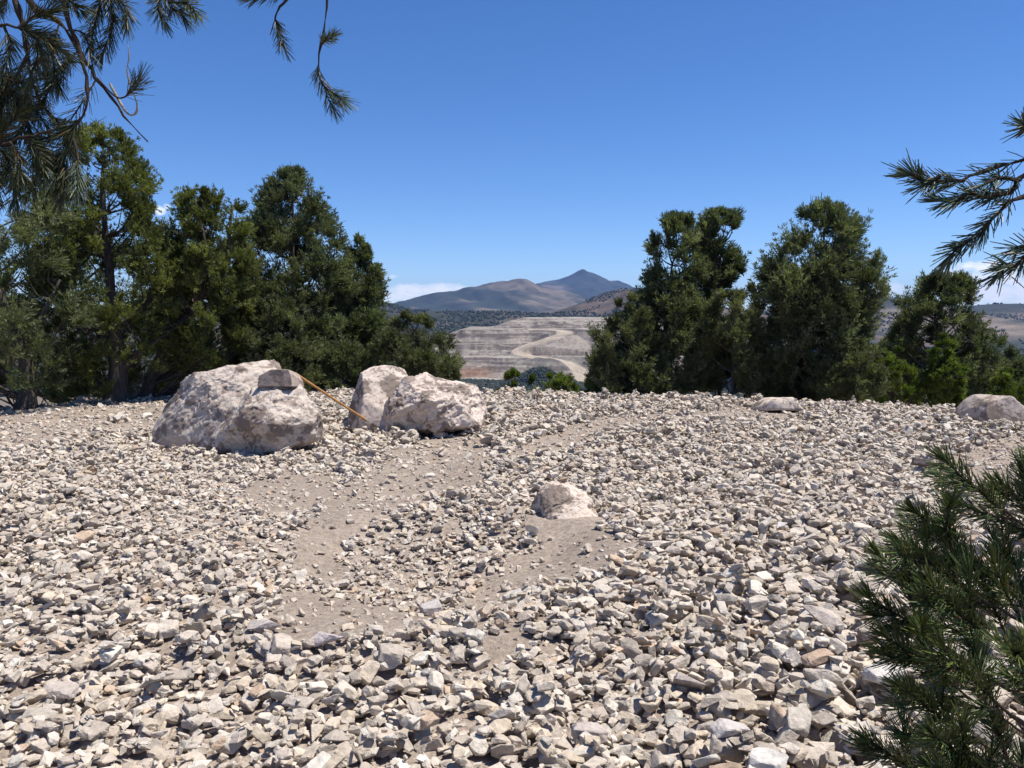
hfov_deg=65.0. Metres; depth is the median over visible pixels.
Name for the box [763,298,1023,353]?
terraced hill
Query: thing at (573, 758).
stone
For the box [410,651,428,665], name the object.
stone
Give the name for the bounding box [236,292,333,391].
pinyon bush
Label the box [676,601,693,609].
stone
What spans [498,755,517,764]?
stone
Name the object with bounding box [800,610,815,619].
stone
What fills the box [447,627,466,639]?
stone
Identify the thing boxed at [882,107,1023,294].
pine tree
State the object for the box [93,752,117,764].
stone
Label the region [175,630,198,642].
stone
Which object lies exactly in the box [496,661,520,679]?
stone
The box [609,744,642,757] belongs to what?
stone
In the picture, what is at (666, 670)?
stone
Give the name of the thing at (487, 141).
sky
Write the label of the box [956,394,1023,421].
boulder
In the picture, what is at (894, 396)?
juniper tree
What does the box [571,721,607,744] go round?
stone
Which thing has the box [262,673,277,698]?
stone
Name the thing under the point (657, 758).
stone
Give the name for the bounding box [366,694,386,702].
stone
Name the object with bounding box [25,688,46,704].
stone
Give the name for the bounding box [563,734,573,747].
stone
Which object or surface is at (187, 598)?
stone
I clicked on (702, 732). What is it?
stone
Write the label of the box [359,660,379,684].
stone
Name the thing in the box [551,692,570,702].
stone
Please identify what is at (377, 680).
stone
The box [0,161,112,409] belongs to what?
juniper tree
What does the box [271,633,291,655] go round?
stone
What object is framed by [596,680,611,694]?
stone
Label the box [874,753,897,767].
stone
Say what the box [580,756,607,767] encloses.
stone
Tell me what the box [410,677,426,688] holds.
stone
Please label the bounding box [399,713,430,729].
stone
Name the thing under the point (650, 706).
stone
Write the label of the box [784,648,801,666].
stone
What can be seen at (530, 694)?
stone
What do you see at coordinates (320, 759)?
stone
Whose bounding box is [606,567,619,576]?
stone
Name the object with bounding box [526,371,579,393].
juniper sapling
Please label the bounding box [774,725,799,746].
stone
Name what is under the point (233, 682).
stone
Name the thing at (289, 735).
stone
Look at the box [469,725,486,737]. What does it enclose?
stone
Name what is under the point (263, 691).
stone
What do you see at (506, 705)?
stone
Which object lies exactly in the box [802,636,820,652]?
stone
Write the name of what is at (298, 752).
stone
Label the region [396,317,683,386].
open pit mine
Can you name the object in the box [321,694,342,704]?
stone
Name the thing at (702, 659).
stone
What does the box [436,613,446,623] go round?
stone
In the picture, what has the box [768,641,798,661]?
stone
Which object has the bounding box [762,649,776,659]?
stone
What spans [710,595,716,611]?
stone
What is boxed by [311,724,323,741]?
stone
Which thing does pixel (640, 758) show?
stone
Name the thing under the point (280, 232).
pinyon pine
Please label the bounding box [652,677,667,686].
stone
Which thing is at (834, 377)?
pinyon bush
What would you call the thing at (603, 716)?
stone
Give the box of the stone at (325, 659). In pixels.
[319,650,334,663]
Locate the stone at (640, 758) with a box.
[633,752,651,766]
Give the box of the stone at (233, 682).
[224,678,239,689]
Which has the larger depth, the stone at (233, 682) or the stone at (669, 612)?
the stone at (669, 612)
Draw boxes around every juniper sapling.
[494,365,520,391]
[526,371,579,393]
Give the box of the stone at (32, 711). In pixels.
[20,707,57,720]
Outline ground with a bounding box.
[0,354,1023,767]
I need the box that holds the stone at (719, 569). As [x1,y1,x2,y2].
[707,567,725,583]
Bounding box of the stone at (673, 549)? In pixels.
[663,546,682,553]
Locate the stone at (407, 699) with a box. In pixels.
[402,694,422,703]
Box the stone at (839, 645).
[829,638,846,653]
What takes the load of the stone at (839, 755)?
on the rubble
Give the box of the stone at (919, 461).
[911,457,932,466]
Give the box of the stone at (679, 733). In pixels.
[670,725,688,742]
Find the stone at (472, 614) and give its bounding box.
[466,609,477,623]
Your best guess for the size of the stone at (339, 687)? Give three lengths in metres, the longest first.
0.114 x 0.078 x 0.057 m
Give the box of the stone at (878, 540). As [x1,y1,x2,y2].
[873,538,892,549]
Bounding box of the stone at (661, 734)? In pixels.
[644,730,666,736]
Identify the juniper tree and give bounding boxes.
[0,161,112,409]
[0,206,153,404]
[13,117,211,402]
[132,232,238,393]
[136,182,266,397]
[392,349,461,380]
[837,360,902,402]
[875,332,926,405]
[977,343,1023,392]
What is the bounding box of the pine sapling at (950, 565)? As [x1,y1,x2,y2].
[841,440,1023,767]
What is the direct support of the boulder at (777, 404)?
on the ground
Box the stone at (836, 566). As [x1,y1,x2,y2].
[830,562,849,570]
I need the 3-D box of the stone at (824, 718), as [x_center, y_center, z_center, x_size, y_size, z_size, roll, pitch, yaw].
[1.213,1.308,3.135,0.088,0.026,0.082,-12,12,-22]
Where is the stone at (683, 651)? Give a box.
[671,642,690,655]
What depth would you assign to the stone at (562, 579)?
5.01 m
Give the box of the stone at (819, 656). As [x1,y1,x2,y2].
[800,647,833,665]
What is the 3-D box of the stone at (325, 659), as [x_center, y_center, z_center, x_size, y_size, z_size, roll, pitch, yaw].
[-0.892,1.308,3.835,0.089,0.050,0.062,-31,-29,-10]
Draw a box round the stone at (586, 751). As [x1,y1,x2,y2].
[572,743,594,761]
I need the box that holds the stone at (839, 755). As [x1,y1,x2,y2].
[834,751,849,760]
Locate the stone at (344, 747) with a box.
[327,741,356,767]
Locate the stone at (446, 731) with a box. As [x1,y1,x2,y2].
[441,727,458,742]
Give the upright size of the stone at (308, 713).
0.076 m
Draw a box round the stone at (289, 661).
[279,654,297,667]
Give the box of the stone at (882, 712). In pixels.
[866,706,886,717]
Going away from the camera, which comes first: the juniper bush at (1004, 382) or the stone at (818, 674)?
the stone at (818, 674)
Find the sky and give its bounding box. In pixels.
[0,0,1023,310]
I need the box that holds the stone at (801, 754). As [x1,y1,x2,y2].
[788,748,808,763]
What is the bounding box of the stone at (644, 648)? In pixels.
[641,637,656,650]
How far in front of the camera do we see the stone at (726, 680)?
3.56 m
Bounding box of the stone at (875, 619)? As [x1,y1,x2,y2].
[859,610,890,624]
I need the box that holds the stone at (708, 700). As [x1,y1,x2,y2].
[700,695,721,707]
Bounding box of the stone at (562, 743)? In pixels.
[554,736,572,749]
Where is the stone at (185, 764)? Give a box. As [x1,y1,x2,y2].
[179,761,191,767]
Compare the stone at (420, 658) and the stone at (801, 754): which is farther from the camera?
the stone at (420, 658)
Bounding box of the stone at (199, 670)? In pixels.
[193,665,202,673]
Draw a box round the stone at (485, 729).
[477,725,491,734]
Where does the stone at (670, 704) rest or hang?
on the rubble
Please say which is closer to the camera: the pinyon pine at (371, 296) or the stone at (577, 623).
the stone at (577, 623)
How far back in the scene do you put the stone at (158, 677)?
3.59 m
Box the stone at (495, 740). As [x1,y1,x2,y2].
[490,737,509,743]
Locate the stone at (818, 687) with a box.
[809,679,836,698]
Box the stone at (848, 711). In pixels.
[829,697,854,717]
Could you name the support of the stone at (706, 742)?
on the rubble
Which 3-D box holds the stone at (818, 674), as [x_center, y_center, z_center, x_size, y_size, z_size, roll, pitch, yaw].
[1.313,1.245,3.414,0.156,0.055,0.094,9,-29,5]
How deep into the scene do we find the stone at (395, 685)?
3.51 m
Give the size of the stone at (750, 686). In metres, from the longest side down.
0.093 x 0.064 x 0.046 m
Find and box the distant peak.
[536,269,633,297]
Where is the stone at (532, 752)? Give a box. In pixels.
[523,746,540,759]
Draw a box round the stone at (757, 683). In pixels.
[751,678,774,691]
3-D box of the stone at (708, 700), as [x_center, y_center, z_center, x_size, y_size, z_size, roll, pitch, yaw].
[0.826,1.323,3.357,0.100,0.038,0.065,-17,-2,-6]
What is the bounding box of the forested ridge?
[7,302,574,373]
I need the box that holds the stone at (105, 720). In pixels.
[100,717,117,722]
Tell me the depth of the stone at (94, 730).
3.21 m
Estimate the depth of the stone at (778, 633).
3.92 m
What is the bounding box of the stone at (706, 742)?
[703,739,709,747]
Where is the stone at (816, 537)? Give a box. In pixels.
[809,535,826,540]
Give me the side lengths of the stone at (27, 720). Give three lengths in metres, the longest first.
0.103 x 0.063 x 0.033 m
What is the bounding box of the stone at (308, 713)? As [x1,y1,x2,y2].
[306,710,324,724]
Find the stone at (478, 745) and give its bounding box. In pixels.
[467,733,489,755]
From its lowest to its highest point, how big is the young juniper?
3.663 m
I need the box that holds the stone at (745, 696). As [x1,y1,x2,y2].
[732,688,757,714]
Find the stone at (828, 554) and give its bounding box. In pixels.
[814,551,832,560]
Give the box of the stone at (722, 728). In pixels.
[709,718,749,737]
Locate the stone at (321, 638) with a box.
[313,632,342,646]
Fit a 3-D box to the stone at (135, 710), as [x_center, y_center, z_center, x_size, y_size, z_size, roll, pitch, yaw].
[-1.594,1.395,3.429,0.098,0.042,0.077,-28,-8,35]
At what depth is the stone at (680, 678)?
3.54 m
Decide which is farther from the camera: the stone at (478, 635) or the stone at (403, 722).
the stone at (478, 635)
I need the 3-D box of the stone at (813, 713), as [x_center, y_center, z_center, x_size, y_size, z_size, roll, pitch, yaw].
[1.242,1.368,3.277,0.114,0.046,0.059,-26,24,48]
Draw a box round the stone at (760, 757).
[748,747,788,767]
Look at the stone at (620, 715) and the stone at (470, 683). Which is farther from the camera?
the stone at (470, 683)
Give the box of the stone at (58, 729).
[30,716,63,735]
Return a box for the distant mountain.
[392,279,589,312]
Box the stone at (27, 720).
[22,717,32,722]
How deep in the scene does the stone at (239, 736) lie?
3.17 m
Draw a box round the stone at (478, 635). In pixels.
[462,628,484,642]
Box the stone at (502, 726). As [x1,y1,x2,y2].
[489,718,512,735]
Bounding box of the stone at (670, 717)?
[663,709,682,726]
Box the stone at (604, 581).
[592,578,607,588]
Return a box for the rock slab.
[257,369,303,386]
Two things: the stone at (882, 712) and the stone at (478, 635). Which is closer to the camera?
the stone at (882, 712)
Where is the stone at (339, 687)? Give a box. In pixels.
[332,680,356,700]
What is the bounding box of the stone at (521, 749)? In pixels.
[513,745,526,753]
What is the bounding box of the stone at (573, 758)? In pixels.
[561,749,584,764]
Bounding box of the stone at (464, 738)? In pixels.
[450,734,472,743]
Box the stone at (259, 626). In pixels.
[247,619,280,633]
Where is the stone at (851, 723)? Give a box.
[848,721,855,725]
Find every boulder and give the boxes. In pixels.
[152,359,323,454]
[348,365,407,431]
[383,372,487,434]
[531,481,599,519]
[751,397,803,412]
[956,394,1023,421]
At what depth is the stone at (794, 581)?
4.75 m
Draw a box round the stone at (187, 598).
[181,594,200,603]
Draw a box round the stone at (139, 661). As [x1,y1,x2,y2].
[133,652,160,667]
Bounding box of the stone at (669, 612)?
[650,598,675,615]
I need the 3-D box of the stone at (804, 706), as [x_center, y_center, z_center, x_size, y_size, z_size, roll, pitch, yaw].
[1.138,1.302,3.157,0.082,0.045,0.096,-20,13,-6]
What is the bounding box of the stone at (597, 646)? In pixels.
[589,642,605,651]
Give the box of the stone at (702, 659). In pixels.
[692,656,705,673]
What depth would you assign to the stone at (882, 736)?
3.00 m
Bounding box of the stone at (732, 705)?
[724,702,737,709]
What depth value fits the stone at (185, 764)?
3.02 m
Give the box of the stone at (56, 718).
[45,713,67,722]
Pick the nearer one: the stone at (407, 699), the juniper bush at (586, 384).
the stone at (407, 699)
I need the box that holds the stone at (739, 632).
[730,625,746,640]
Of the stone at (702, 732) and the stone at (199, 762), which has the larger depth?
the stone at (702, 732)
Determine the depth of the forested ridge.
3353.76 m
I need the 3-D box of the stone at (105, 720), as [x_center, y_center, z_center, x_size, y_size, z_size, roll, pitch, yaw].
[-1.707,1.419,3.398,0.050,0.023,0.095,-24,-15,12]
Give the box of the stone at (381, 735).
[376,727,399,744]
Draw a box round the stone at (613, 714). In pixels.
[609,712,617,716]
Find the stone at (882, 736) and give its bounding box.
[880,730,902,755]
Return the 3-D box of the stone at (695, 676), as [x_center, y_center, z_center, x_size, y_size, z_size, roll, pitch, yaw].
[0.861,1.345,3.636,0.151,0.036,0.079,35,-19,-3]
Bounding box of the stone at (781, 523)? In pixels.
[777,521,787,527]
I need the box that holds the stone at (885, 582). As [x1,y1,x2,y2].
[876,577,895,587]
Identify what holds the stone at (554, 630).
on the ground
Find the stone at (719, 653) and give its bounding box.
[709,647,728,659]
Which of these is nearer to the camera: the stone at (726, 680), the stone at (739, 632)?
the stone at (726, 680)
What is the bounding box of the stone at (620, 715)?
[616,711,633,721]
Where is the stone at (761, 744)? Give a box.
[753,741,780,752]
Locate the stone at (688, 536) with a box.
[682,533,695,542]
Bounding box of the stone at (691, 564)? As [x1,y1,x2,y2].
[679,562,693,570]
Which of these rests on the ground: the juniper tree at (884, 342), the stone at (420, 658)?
the juniper tree at (884, 342)
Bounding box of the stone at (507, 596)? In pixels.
[502,588,521,600]
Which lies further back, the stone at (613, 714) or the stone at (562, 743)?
the stone at (613, 714)
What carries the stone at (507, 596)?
on the ground
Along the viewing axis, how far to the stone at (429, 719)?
3.19 m
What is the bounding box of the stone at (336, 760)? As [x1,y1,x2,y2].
[326,751,345,767]
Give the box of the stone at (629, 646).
[620,637,639,658]
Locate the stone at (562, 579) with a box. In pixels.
[555,577,571,583]
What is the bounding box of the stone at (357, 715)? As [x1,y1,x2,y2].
[355,713,363,718]
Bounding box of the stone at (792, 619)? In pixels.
[785,616,797,623]
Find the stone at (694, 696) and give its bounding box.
[687,691,705,702]
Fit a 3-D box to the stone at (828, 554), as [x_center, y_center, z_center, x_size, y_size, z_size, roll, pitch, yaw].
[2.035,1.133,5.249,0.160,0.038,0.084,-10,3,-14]
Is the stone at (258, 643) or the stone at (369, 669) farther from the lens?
the stone at (258, 643)
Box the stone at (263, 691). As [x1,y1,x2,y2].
[255,689,272,697]
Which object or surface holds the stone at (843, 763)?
on the rubble
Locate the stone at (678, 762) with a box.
[666,750,681,767]
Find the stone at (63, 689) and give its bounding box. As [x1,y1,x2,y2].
[43,681,78,698]
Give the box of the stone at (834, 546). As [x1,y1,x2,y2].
[823,540,841,551]
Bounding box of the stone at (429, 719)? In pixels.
[418,710,439,728]
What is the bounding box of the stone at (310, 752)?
[297,745,319,762]
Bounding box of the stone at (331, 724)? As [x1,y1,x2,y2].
[324,716,341,732]
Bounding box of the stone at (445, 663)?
[436,656,451,671]
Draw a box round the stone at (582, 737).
[579,731,590,743]
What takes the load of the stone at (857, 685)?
on the rubble
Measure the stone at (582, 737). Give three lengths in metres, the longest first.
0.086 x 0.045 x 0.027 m
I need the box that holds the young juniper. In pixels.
[920,331,971,407]
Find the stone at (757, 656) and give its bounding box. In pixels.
[752,653,768,660]
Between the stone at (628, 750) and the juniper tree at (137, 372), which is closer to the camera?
the stone at (628, 750)
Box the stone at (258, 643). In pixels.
[255,637,269,648]
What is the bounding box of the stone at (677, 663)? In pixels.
[667,657,686,670]
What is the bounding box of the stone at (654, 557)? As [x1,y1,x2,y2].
[644,555,664,565]
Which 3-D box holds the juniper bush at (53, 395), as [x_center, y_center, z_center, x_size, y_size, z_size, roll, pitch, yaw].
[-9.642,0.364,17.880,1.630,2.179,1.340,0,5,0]
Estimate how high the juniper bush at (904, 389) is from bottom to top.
3.358 m
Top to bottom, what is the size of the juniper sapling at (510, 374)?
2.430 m
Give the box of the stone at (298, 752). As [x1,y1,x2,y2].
[292,747,309,761]
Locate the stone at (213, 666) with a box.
[206,660,228,674]
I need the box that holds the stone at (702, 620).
[696,615,726,631]
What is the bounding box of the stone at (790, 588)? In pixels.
[784,582,805,593]
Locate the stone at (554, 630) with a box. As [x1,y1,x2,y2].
[548,626,563,635]
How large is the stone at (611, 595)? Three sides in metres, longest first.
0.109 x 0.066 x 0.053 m
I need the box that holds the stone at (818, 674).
[803,668,842,685]
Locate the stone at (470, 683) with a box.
[464,675,477,691]
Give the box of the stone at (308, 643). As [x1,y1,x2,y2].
[302,636,315,649]
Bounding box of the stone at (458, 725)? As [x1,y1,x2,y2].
[452,722,467,728]
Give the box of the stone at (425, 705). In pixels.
[419,698,445,711]
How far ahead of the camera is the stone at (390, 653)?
3.71 m
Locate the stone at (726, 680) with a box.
[707,669,733,690]
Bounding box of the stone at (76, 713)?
[67,709,80,724]
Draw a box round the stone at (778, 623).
[772,620,789,629]
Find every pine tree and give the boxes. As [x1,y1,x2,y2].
[0,0,358,220]
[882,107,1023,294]
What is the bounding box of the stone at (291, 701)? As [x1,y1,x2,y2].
[282,695,314,708]
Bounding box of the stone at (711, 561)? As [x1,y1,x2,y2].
[697,557,720,566]
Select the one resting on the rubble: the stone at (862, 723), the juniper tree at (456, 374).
the stone at (862, 723)
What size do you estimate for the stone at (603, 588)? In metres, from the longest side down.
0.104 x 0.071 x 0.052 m
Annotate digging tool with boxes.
[295,372,377,427]
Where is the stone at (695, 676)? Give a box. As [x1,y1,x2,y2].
[688,671,708,687]
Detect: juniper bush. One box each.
[39,354,107,403]
[363,308,466,378]
[579,368,626,392]
[868,344,924,405]
[985,367,1023,404]
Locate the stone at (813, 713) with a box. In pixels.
[811,710,823,727]
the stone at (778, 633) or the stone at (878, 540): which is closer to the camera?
the stone at (778, 633)
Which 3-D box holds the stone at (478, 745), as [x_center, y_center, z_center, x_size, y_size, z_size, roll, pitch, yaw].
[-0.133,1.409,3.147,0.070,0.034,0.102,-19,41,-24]
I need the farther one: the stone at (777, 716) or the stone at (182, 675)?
the stone at (182, 675)
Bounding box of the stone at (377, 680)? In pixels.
[372,676,386,685]
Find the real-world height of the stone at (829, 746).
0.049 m
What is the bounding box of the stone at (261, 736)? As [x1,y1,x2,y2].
[250,725,271,744]
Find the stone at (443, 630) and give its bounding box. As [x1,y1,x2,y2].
[435,625,452,637]
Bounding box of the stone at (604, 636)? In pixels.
[592,630,610,641]
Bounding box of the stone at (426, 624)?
[420,619,432,630]
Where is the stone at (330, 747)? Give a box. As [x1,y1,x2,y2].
[316,743,336,753]
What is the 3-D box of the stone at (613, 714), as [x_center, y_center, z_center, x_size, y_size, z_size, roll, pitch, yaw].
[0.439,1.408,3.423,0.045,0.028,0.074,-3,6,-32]
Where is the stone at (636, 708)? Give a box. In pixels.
[627,695,643,714]
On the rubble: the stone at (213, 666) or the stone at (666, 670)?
the stone at (213, 666)
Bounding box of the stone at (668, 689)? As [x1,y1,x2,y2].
[662,684,677,698]
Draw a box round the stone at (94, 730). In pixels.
[76,720,109,740]
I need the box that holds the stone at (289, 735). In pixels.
[281,723,300,745]
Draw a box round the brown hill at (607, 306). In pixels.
[549,289,933,346]
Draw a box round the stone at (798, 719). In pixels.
[785,707,811,737]
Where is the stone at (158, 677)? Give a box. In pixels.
[139,672,164,687]
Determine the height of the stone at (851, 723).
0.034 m
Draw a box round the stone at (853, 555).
[849,552,860,564]
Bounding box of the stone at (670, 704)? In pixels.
[665,701,677,707]
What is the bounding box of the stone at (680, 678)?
[674,672,705,690]
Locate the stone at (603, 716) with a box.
[591,706,607,722]
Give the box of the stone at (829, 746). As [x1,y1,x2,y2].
[807,741,835,751]
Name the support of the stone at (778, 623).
on the rubble
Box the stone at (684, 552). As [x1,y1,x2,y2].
[680,550,699,556]
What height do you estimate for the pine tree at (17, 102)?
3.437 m
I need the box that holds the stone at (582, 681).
[578,672,599,688]
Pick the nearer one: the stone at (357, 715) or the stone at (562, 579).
the stone at (357, 715)
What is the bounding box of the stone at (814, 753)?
[796,743,827,767]
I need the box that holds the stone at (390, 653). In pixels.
[378,643,404,664]
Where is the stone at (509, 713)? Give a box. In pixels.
[488,707,515,720]
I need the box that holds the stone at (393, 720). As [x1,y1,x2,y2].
[387,714,402,729]
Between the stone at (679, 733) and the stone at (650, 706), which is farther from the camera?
the stone at (650, 706)
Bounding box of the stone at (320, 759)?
[306,751,330,767]
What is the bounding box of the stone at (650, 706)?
[639,696,661,712]
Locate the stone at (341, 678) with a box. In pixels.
[337,674,350,682]
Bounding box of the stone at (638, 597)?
[634,594,651,603]
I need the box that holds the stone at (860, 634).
[854,624,879,640]
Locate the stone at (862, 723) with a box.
[854,720,880,741]
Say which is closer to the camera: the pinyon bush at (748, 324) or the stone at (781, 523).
the stone at (781, 523)
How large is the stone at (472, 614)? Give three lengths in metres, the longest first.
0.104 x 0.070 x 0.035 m
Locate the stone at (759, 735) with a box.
[753,727,774,742]
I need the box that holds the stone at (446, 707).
[440,705,452,710]
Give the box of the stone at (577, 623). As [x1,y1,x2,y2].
[570,615,585,631]
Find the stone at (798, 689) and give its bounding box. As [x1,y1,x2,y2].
[777,680,803,695]
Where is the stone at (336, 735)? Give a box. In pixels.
[323,729,349,741]
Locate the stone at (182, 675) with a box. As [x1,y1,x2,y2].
[163,670,188,685]
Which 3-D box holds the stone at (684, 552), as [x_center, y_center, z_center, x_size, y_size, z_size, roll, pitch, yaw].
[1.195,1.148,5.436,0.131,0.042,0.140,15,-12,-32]
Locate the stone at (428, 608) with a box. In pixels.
[419,598,442,616]
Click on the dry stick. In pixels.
(355, 752)
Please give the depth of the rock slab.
9.86 m
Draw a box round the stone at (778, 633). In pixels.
[772,630,786,638]
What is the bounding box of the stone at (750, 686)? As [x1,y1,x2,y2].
[741,677,753,692]
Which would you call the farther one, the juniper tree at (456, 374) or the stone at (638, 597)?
the juniper tree at (456, 374)
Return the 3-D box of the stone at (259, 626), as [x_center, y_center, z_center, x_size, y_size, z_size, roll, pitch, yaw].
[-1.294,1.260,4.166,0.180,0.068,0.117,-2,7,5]
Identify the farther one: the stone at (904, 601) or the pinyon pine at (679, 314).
the pinyon pine at (679, 314)
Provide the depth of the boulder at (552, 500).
6.59 m
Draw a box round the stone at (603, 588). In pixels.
[594,584,611,593]
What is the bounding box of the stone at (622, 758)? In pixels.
[616,755,639,767]
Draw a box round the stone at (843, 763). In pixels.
[828,760,851,767]
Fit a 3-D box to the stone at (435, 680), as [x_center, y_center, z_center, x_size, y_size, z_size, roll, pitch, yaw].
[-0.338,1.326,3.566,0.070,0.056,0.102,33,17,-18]
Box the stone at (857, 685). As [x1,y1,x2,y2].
[845,677,860,690]
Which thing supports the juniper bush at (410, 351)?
on the ground
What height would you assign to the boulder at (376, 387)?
0.942 m
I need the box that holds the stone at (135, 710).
[128,702,151,715]
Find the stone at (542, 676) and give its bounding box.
[532,674,552,686]
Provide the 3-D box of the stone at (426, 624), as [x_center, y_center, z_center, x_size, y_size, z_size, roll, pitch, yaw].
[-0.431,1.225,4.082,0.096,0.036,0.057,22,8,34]
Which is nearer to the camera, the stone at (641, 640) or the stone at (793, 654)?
the stone at (793, 654)
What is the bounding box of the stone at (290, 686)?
[275,680,297,692]
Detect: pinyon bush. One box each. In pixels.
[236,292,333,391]
[299,309,378,390]
[583,290,670,395]
[696,281,782,397]
[755,355,837,401]
[808,334,893,403]
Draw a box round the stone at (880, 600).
[877,595,894,602]
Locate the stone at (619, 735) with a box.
[610,727,622,741]
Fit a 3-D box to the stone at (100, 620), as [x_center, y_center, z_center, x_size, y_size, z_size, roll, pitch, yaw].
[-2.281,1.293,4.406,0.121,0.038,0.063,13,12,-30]
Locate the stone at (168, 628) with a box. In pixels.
[158,620,178,638]
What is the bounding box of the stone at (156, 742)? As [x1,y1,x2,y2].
[141,738,161,749]
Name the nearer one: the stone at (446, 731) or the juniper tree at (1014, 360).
the stone at (446, 731)
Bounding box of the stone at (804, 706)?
[798,704,813,723]
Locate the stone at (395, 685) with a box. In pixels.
[384,680,404,690]
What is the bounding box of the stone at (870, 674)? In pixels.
[862,660,906,685]
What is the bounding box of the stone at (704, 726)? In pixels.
[696,721,713,736]
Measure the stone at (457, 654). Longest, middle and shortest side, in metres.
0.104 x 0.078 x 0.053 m
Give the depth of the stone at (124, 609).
4.41 m
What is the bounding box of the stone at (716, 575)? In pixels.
[706,571,722,578]
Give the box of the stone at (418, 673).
[407,670,428,679]
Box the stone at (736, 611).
[730,609,746,614]
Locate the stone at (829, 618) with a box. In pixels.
[802,605,844,631]
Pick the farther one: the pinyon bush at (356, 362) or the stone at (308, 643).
the pinyon bush at (356, 362)
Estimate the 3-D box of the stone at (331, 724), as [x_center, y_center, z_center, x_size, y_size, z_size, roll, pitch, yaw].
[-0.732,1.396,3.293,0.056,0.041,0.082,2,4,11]
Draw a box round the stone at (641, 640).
[632,636,651,645]
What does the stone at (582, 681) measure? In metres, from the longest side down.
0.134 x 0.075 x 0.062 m
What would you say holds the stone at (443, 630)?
on the stone at (456, 633)
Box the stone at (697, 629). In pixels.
[688,626,703,632]
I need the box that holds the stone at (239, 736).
[229,726,252,743]
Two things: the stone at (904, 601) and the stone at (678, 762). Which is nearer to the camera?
the stone at (678, 762)
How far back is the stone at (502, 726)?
3.21 m
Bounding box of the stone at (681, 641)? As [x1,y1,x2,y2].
[673,639,691,646]
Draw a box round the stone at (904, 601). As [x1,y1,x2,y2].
[898,593,908,605]
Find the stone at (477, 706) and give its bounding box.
[468,700,491,711]
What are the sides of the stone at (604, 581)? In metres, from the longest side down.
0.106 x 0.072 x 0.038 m
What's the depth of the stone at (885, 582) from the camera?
4.70 m
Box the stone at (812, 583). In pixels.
[801,576,824,592]
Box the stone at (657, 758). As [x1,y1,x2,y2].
[650,750,666,767]
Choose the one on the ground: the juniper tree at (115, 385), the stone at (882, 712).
the juniper tree at (115, 385)
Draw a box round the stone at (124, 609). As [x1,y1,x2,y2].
[117,605,129,614]
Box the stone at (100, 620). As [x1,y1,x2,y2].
[84,615,103,622]
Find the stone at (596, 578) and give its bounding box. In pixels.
[591,576,607,583]
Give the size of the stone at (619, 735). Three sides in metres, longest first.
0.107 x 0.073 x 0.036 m
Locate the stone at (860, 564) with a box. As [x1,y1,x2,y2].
[854,556,888,570]
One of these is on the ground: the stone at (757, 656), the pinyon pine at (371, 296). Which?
the pinyon pine at (371, 296)
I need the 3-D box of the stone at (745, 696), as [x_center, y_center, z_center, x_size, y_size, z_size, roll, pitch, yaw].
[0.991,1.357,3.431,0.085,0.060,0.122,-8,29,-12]
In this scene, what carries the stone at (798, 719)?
on the rubble
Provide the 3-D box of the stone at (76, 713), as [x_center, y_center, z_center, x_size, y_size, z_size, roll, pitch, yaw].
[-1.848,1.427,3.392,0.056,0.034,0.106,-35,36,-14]
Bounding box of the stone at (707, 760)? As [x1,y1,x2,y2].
[691,754,719,767]
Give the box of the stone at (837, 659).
[829,656,842,663]
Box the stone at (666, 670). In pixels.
[662,663,669,674]
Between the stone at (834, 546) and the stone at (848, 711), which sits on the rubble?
the stone at (848, 711)
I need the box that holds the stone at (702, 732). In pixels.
[695,730,708,735]
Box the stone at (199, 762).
[190,760,211,767]
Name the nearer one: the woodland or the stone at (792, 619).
the stone at (792, 619)
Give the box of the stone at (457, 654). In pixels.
[450,644,465,663]
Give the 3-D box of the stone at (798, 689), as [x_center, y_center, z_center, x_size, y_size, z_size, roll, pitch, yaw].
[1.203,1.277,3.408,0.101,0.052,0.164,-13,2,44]
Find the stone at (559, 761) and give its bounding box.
[549,757,570,766]
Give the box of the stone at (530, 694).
[525,687,545,701]
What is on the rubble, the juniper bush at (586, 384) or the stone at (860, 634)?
the stone at (860, 634)
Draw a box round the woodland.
[12,288,1023,407]
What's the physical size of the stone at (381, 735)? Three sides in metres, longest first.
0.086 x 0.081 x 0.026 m
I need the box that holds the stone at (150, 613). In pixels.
[142,606,156,616]
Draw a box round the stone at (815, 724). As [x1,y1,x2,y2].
[812,718,820,729]
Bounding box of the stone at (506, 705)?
[501,702,523,718]
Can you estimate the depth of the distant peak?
13577.15 m
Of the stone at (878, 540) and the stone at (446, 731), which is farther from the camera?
the stone at (878, 540)
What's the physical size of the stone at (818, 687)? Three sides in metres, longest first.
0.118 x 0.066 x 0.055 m
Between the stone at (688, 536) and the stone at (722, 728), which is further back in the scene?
the stone at (688, 536)
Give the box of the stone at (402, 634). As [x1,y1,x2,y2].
[392,629,410,639]
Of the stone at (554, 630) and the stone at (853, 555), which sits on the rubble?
the stone at (853, 555)
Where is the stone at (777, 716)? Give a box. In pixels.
[768,704,786,728]
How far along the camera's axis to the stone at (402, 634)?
4.02 m
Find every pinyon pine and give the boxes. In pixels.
[220,163,368,376]
[312,231,396,387]
[604,208,719,395]
[688,205,759,396]
[744,192,898,402]
[879,267,1010,406]
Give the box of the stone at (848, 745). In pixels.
[844,734,856,746]
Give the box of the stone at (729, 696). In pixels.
[719,690,737,701]
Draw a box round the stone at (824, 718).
[813,711,838,726]
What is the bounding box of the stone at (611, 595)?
[603,591,618,600]
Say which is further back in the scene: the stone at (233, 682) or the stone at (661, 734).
the stone at (233, 682)
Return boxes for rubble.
[0,385,1023,767]
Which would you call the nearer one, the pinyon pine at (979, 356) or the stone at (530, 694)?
the stone at (530, 694)
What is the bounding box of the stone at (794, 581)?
[781,579,801,596]
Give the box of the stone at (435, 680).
[427,670,443,692]
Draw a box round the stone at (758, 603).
[742,595,770,612]
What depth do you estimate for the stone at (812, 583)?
4.62 m

